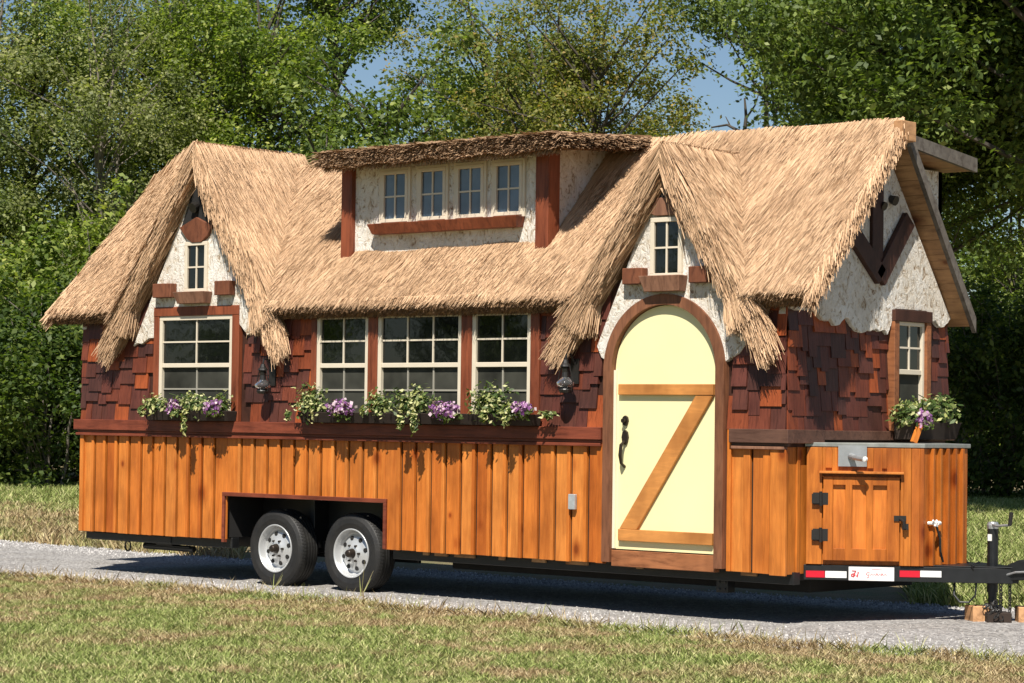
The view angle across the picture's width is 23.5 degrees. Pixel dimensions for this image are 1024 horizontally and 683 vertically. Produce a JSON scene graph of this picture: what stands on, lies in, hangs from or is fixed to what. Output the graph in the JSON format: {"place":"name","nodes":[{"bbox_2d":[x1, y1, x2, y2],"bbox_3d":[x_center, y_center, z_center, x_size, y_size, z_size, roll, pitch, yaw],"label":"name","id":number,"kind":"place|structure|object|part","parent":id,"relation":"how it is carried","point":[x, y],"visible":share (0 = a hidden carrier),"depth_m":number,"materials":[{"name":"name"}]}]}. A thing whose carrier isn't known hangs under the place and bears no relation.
{"place":"outdoors","nodes":[
{"label":"outdoors","id":0,"kind":"place"},
{"bbox_2d":[0,568,1023,682],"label":"lawn grass","id":1,"kind":"structure","parent":0,"point":[112,604],"depth_m":17.90,"materials":[{"name":"green plant"}]},
{"bbox_2d":[0,539,1023,662],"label":"gravel road","id":2,"kind":"structure","parent":0,"point":[943,630],"depth_m":22.77,"materials":[{"name":"grey gravel"}]},
{"bbox_2d":[261,572,282,589],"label":"weed tuft","id":3,"kind":"object","parent":2,"relation":"on","point":[273,587],"visible":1,"depth_m":23.85,"materials":[{"name":"green plant"}]},
{"bbox_2d":[360,563,372,596],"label":"weed tuft","id":4,"kind":"object","parent":2,"relation":"on","point":[362,584],"visible":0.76,"depth_m":22.98,"materials":[{"name":"green plant"}]},
{"bbox_2d":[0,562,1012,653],"bbox_3d":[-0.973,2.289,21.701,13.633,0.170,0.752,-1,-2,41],"label":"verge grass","id":5,"kind":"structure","parent":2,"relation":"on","point":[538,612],"depth_m":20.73,"materials":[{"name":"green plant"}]},
{"bbox_2d":[38,116,1023,621],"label":"house on trailer","id":6,"kind":"structure","parent":2,"relation":"on","point":[720,352],"depth_m":22.17,"materials":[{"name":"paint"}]},
{"bbox_2d":[137,393,167,416],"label":"trailing plant","id":7,"kind":"object","parent":6,"relation":"on","point":[152,403],"visible":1,"depth_m":25.25,"materials":[{"name":"green plant"}]},
{"bbox_2d":[164,398,182,417],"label":"purple flower","id":8,"kind":"object","parent":6,"relation":"in","point":[169,408],"visible":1,"depth_m":24.96,"materials":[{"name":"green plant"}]},
{"bbox_2d":[169,390,214,435],"bbox_3d":[-3.257,0.732,24.891,0.584,0.483,0.266,-1,-2,41],"label":"trailing plant","id":9,"kind":"object","parent":6,"relation":"on","point":[193,403],"visible":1,"depth_m":24.84,"materials":[{"name":"green plant"}]},
{"bbox_3d":[-3.221,0.244,25.087,1.120,1.015,0.045,-1,-2,41],"label":"window","id":10,"kind":"part","parent":6,"relation":"part of","materials":[{"name":"beige plastic"}]},
{"bbox_3d":[-3.221,-0.760,25.081,0.340,0.520,0.030,-1,-2,41],"label":"window","id":11,"kind":"part","parent":6,"relation":"part of","materials":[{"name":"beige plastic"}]},
{"bbox_2d":[201,398,222,417],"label":"purple flower","id":12,"kind":"object","parent":6,"relation":"attached to","point":[213,410],"visible":1,"depth_m":24.55,"materials":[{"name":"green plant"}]},
{"bbox_2d":[210,390,233,414],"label":"trailing plant","id":13,"kind":"object","parent":6,"relation":"on","point":[223,407],"visible":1,"depth_m":24.58,"materials":[{"name":"green plant"}]},
{"bbox_2d":[284,380,329,425],"bbox_3d":[-1.949,0.594,23.765,0.507,0.443,0.265,-1,-2,38],"label":"trailing plant","id":14,"kind":"object","parent":6,"relation":"on","point":[311,403],"visible":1,"depth_m":23.73,"materials":[{"name":"green plant"}]},
{"bbox_2d":[325,398,356,421],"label":"purple flower","id":15,"kind":"object","parent":6,"relation":"attached to","point":[338,410],"visible":1,"depth_m":23.35,"materials":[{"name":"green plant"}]},
{"bbox_3d":[-1.623,0.233,23.683,0.705,0.990,0.045,-1,-2,41],"label":"window","id":16,"kind":"part","parent":6,"relation":"part of","materials":[{"name":"beige plastic"}]},
{"bbox_2d":[359,387,398,418],"bbox_3d":[-1.251,0.591,23.151,0.481,0.332,0.258,-1,-2,41],"label":"trailing plant","id":17,"kind":"object","parent":6,"relation":"on","point":[377,406],"visible":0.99,"depth_m":23.13,"materials":[{"name":"green plant"}]},
{"bbox_3d":[-1.130,-1.400,23.730,0.350,0.500,0.030,-1,-2,41],"label":"window","id":18,"kind":"part","parent":6,"relation":"part of","materials":[{"name":"glass"}]},
{"bbox_2d":[382,383,440,436],"bbox_3d":[-0.945,0.636,22.865,0.740,0.506,0.288,-1,-2,41],"label":"trailing plant","id":19,"kind":"object","parent":6,"relation":"on","point":[414,402],"visible":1,"depth_m":22.81,"materials":[{"name":"green plant"}]},
{"bbox_3d":[-0.859,0.221,23.011,1.080,0.990,0.045,-1,-2,41],"label":"window","id":20,"kind":"part","parent":6,"relation":"part of","materials":[{"name":"beige plastic"}]},
{"bbox_3d":[-0.758,-1.406,23.403,0.350,0.500,0.030,-1,-2,41],"label":"window","id":21,"kind":"part","parent":6,"relation":"part of","materials":[{"name":"glass"}]},
{"bbox_2d":[428,401,462,423],"bbox_3d":[-0.615,0.648,22.487,0.439,0.218,0.153,-1,-2,41],"label":"purple flower","id":22,"kind":"object","parent":6,"relation":"attached to","point":[449,411],"visible":1,"depth_m":22.45,"materials":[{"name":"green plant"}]},
{"bbox_3d":[-0.394,-1.411,23.083,0.350,0.500,0.030,-1,-2,41],"label":"window","id":23,"kind":"part","parent":6,"relation":"part of","materials":[{"name":"glass"}]},
{"bbox_2d":[464,379,518,425],"bbox_3d":[-0.181,0.551,22.218,0.664,0.431,0.305,-1,-2,41],"label":"trailing plant","id":24,"kind":"object","parent":6,"relation":"on","point":[487,403],"visible":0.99,"depth_m":22.18,"materials":[{"name":"green plant"}]},
{"bbox_3d":[-0.087,0.210,22.333,0.715,0.990,0.045,-1,-2,41],"label":"window","id":25,"kind":"part","parent":6,"relation":"part of","materials":[{"name":"beige plastic"}]},
{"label":"window","id":26,"kind":"part","parent":6,"relation":"part of","materials":[{"name":"glass"}]},
{"bbox_2d":[497,404,520,426],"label":"trailing plant","id":27,"kind":"object","parent":6,"relation":"on","point":[506,416],"visible":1,"depth_m":21.97,"materials":[{"name":"green plant"}]},
{"bbox_2d":[510,401,536,420],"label":"purple flower","id":28,"kind":"object","parent":6,"relation":"attached to","point":[521,411],"visible":1,"depth_m":21.86,"materials":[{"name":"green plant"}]},
{"bbox_2d":[537,410,558,421],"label":"trailing plant","id":29,"kind":"object","parent":6,"relation":"on","point":[545,414],"visible":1,"depth_m":21.78,"materials":[{"name":"green plant"}]},
{"bbox_3d":[1.306,0.743,21.068,1.117,2.111,0.132,-1,-2,41],"label":"door","id":30,"kind":"part","parent":6,"relation":"part of","materials":[{"name":"yellow paint"}]},
{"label":"window","id":31,"kind":"part","parent":6,"relation":"part of","materials":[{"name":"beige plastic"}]},
{"bbox_3d":[2.880,1.469,20.341,0.795,0.695,0.102,1,-2,8],"label":"hatch door","id":32,"kind":"part","parent":6,"relation":"part of","materials":[{"name":"orange wood"}]},
{"bbox_2d":[886,398,918,429],"bbox_3d":[3.393,0.624,21.251,0.322,0.276,0.239,-1,-2,41],"label":"trailing plant","id":33,"kind":"object","parent":6,"relation":"on","point":[904,414],"visible":1,"depth_m":21.20,"materials":[{"name":"green plant"}]},
{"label":"window","id":34,"kind":"part","parent":6,"relation":"part of","materials":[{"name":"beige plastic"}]},
{"bbox_2d":[901,395,933,415],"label":"trailing plant","id":35,"kind":"object","parent":6,"relation":"on","point":[923,403],"visible":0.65,"depth_m":21.39,"materials":[{"name":"green plant"}]},
{"bbox_2d":[911,408,934,430],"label":"purple flower","id":36,"kind":"object","parent":6,"relation":"on","point":[924,419],"visible":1,"depth_m":21.22,"materials":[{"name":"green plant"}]},
{"bbox_2d":[918,392,963,426],"bbox_3d":[3.745,0.618,21.658,0.501,0.349,0.355,2,-2,-33],"label":"trailing plant","id":37,"kind":"object","parent":6,"relation":"on","point":[941,409],"visible":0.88,"depth_m":21.57,"materials":[{"name":"green plant"}]},
{"bbox_2d":[965,605,992,621],"bbox_3d":[3.872,2.268,20.392,0.170,0.155,0.200,1,-2,-10],"label":"wooden block","id":38,"kind":"object","parent":2,"relation":"on","point":[974,613],"depth_m":20.30,"materials":[{"name":"brown wood"}]},
{"bbox_2d":[985,611,1011,622],"bbox_3d":[4.005,2.289,20.301,0.200,0.110,0.220,1,-2,-2],"label":"wooden block","id":39,"kind":"object","parent":2,"relation":"on","point":[1006,619],"depth_m":20.19,"materials":[{"name":"brown wood"}]},
{"bbox_2d":[1015,605,1023,621],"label":"wooden block","id":40,"kind":"object","parent":2,"relation":"on","point":[1019,613],"depth_m":20.27,"materials":[{"name":"brown wood"}]},
{"bbox_2d":[0,479,1023,608],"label":"meadow grass","id":41,"kind":"structure","parent":0,"point":[47,514],"depth_m":33.72,"materials":[{"name":"green plant"}]},
{"bbox_2d":[0,433,1023,682],"bbox_3d":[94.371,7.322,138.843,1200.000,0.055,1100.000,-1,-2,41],"label":"ground","id":42,"kind":"structure","parent":0,"point":[882,593],"depth_m":25.05,"materials":[{"name":"green plant"}]},
{"bbox_2d":[0,257,55,484],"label":"bush","id":43,"kind":"object","parent":42,"relation":"on","point":[2,329],"visible":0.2,"depth_m":54.73,"materials":[{"name":"green plant"}]},
{"bbox_2d":[4,174,63,297],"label":"broadleaf tree","id":44,"kind":"object","parent":42,"relation":"on","point":[41,222],"depth_m":81.52,"materials":[{"name":"green plant"}]},
{"bbox_2d":[0,291,71,481],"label":"bush","id":45,"kind":"object","parent":42,"relation":"on","point":[11,451],"visible":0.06,"depth_m":57.06,"materials":[{"name":"green plant"}]},
{"bbox_2d":[0,275,82,487],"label":"bush","id":46,"kind":"object","parent":42,"relation":"on","point":[18,401],"visible":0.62,"depth_m":53.84,"materials":[{"name":"green plant"}]},
{"bbox_2d":[0,249,89,485],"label":"bush","id":47,"kind":"object","parent":42,"relation":"on","point":[68,280],"visible":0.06,"depth_m":55.65,"materials":[{"name":"green plant"}]},
{"bbox_2d":[0,0,92,309],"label":"broadleaf tree","id":48,"kind":"object","parent":42,"relation":"on","point":[6,53],"visible":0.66,"depth_m":62.04,"materials":[{"name":"green plant"}]},
{"bbox_2d":[0,223,104,475],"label":"bush","id":49,"kind":"object","parent":42,"relation":"on","point":[16,262],"visible":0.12,"depth_m":59.10,"materials":[{"name":"green plant"}]},
{"bbox_2d":[24,323,82,460],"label":"bush","id":50,"kind":"object","parent":42,"relation":"on","point":[77,331],"visible":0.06,"depth_m":54.40,"materials":[{"name":"green plant"}]},
{"bbox_2d":[0,193,130,473],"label":"bush","id":51,"kind":"object","parent":42,"relation":"on","point":[41,246],"visible":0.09,"depth_m":59.05,"materials":[{"name":"green plant"}]},
{"bbox_2d":[0,0,146,286],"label":"broadleaf tree","id":52,"kind":"object","parent":42,"relation":"on","point":[58,26],"visible":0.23,"depth_m":63.66,"materials":[{"name":"green plant"}]},
{"bbox_2d":[18,173,142,477],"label":"bush","id":53,"kind":"object","parent":42,"relation":"on","point":[121,192],"visible":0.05,"depth_m":57.77,"materials":[{"name":"green plant"}]},
{"bbox_2d":[0,0,234,309],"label":"broadleaf tree","id":54,"kind":"object","parent":42,"relation":"on","point":[101,139],"visible":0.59,"depth_m":61.00,"materials":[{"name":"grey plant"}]},
{"bbox_2d":[0,0,290,238],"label":"broadleaf tree","id":55,"kind":"object","parent":42,"relation":"on","point":[109,158],"visible":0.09,"depth_m":65.23,"materials":[{"name":"green plant"}]},
{"bbox_2d":[100,0,361,221],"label":"broadleaf tree","id":56,"kind":"object","parent":42,"relation":"on","point":[142,91],"visible":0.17,"depth_m":63.83,"materials":[{"name":"green plant"}]},
{"bbox_2d":[116,0,389,222],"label":"broadleaf tree","id":57,"kind":"object","parent":42,"relation":"on","point":[236,39],"visible":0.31,"depth_m":62.86,"materials":[{"name":"green plant"}]},
{"bbox_2d":[236,0,426,147],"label":"broadleaf tree","id":58,"kind":"object","parent":42,"relation":"on","point":[377,21],"visible":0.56,"depth_m":67.84,"materials":[{"name":"green plant"}]},
{"bbox_2d":[249,73,430,166],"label":"broadleaf tree","id":59,"kind":"object","parent":42,"relation":"on","point":[335,144],"visible":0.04,"depth_m":57.10,"materials":[{"name":"green plant"}]},
{"bbox_2d":[268,8,493,156],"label":"broadleaf tree","id":60,"kind":"object","parent":42,"relation":"on","point":[395,115],"visible":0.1,"depth_m":60.42,"materials":[{"name":"green plant"}]},
{"bbox_2d":[381,0,614,142],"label":"broadleaf tree","id":61,"kind":"object","parent":42,"relation":"on","point":[471,77],"visible":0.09,"depth_m":67.98,"materials":[{"name":"green plant"}]},
{"bbox_2d":[4,214,1023,455],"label":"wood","id":62,"kind":"object","parent":42,"relation":"on","point":[966,437],"depth_m":91.82,"materials":[{"name":"green plant"}]},
{"bbox_2d":[375,0,659,141],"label":"broadleaf tree","id":63,"kind":"object","parent":42,"relation":"on","point":[502,83],"visible":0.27,"depth_m":63.74,"materials":[{"name":"green plant"}]},
{"bbox_2d":[442,0,721,137],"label":"broadleaf tree","id":64,"kind":"object","parent":42,"relation":"on","point":[592,98],"visible":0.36,"depth_m":61.65,"materials":[{"name":"green plant"}]},
{"bbox_2d":[580,75,717,137],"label":"broadleaf tree","id":65,"kind":"object","parent":42,"relation":"on","point":[653,117],"visible":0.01,"depth_m":64.44,"materials":[{"name":"green plant"}]},
{"bbox_2d":[642,0,804,126],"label":"broadleaf tree","id":66,"kind":"object","parent":42,"relation":"on","point":[703,13],"visible":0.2,"depth_m":63.45,"materials":[{"name":"green plant"}]},
{"bbox_2d":[712,95,758,130],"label":"bare tree","id":67,"kind":"object","parent":42,"relation":"on","point":[745,120],"visible":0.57,"depth_m":57.92,"materials":[{"name":"brown plant"}]},
{"bbox_2d":[689,0,1023,277],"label":"maple tree","id":68,"kind":"object","parent":42,"relation":"on","point":[790,32],"visible":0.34,"depth_m":45.51,"materials":[{"name":"green plant"}]},
{"bbox_2d":[717,0,1022,255],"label":"maple tree","id":69,"kind":"object","parent":42,"relation":"on","point":[777,117],"visible":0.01,"depth_m":52.34,"materials":[{"name":"green plant"}]},
{"bbox_2d":[783,0,1023,203],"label":"maple tree","id":70,"kind":"object","parent":42,"relation":"on","point":[909,100],"visible":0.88,"depth_m":42.22,"materials":[{"name":"green plant"}]},
{"bbox_2d":[801,0,1023,206],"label":"maple tree","id":71,"kind":"object","parent":42,"relation":"on","point":[1020,8],"visible":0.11,"depth_m":45.41,"materials":[{"name":"green plant"}]},
{"bbox_2d":[943,200,1023,438],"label":"broadleaf tree","id":72,"kind":"object","parent":42,"relation":"on","point":[962,265],"visible":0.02,"depth_m":84.62,"materials":[{"name":"green plant"}]},
{"bbox_2d":[945,267,1023,499],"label":"bush","id":73,"kind":"object","parent":42,"relation":"on","point":[989,345],"visible":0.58,"depth_m":53.81,"materials":[{"name":"green plant"}]},
{"bbox_2d":[947,282,1023,497],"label":"bush","id":74,"kind":"object","parent":42,"relation":"on","point":[976,383],"visible":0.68,"depth_m":53.93,"materials":[{"name":"green plant"}]},
{"bbox_2d":[948,189,1023,476],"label":"broadleaf tree","id":75,"kind":"object","parent":42,"relation":"on","point":[971,258],"visible":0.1,"depth_m":76.75,"materials":[{"name":"green plant"}]},
{"bbox_2d":[948,282,1023,493],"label":"bush","id":76,"kind":"object","parent":42,"relation":"on","point":[956,332],"visible":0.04,"depth_m":56.45,"materials":[{"name":"green plant"}]},
{"bbox_2d":[980,219,1023,295],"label":"broadleaf tree","id":77,"kind":"object","parent":42,"relation":"on","point":[1001,278],"visible":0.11,"depth_m":81.84,"materials":[{"name":"green plant"}]},
{"bbox_2d":[0,0,1023,295],"label":"sky","id":78,"kind":"structure","parent":0,"point":[720,97],"materials":[{"name":"blue"}]}
]}

